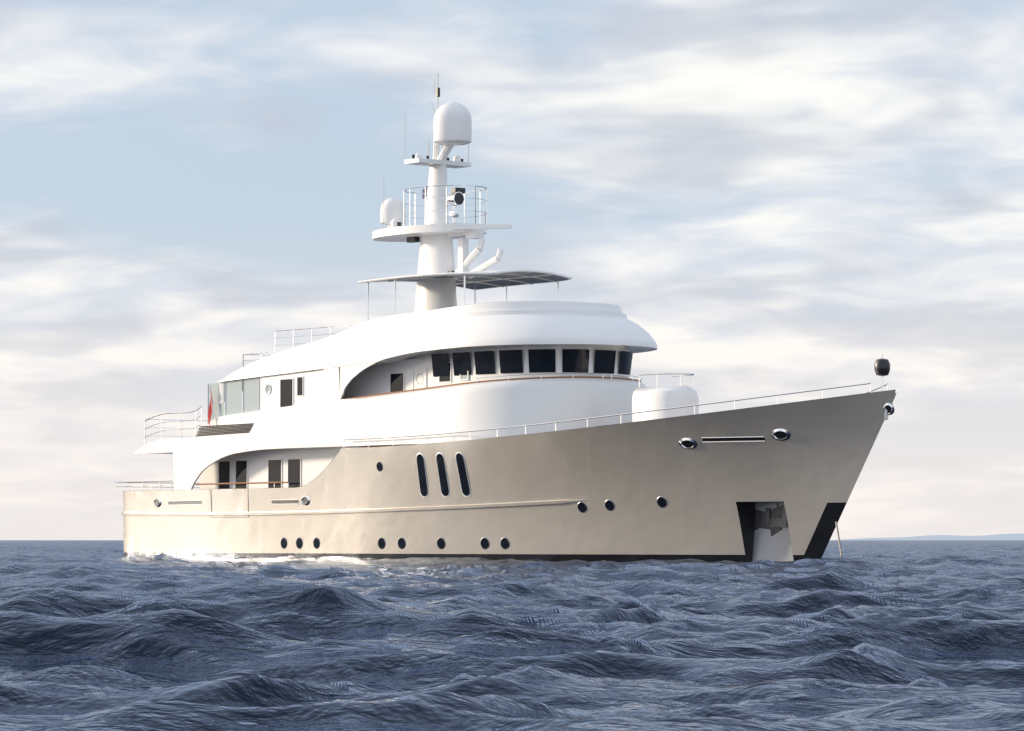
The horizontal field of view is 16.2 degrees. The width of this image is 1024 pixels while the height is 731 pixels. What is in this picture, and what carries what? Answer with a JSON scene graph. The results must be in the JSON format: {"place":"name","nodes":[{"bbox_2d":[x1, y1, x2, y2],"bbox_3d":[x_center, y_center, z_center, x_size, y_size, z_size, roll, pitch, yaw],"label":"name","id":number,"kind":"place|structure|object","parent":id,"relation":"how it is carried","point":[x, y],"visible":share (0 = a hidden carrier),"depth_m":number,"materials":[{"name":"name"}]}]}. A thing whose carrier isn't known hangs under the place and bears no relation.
{"place":"outdoors","nodes":[
{"label":"outdoors","id":0,"kind":"place"},
{"bbox_2d":[0,540,1023,730],"bbox_3d":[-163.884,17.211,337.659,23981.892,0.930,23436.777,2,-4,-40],"label":"sea","id":1,"kind":"structure","parent":0,"point":[860,635],"depth_m":24.97,"materials":[{"name":"blue liquid"}]},
{"bbox_2d":[115,73,896,561],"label":"yacht","id":2,"kind":"object","parent":1,"relation":"on","point":[439,423],"visible":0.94,"depth_m":131.45,"materials":[{"name":"paint"}]},
{"bbox_2d":[0,0,1023,539],"label":"sky","id":3,"kind":"structure","parent":0,"point":[786,196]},
{"bbox_2d":[843,534,1023,539],"bbox_3d":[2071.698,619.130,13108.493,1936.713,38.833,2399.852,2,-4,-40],"label":"island terrain","id":4,"kind":"structure","parent":0,"point":[984,537],"depth_m":13983.89,"materials":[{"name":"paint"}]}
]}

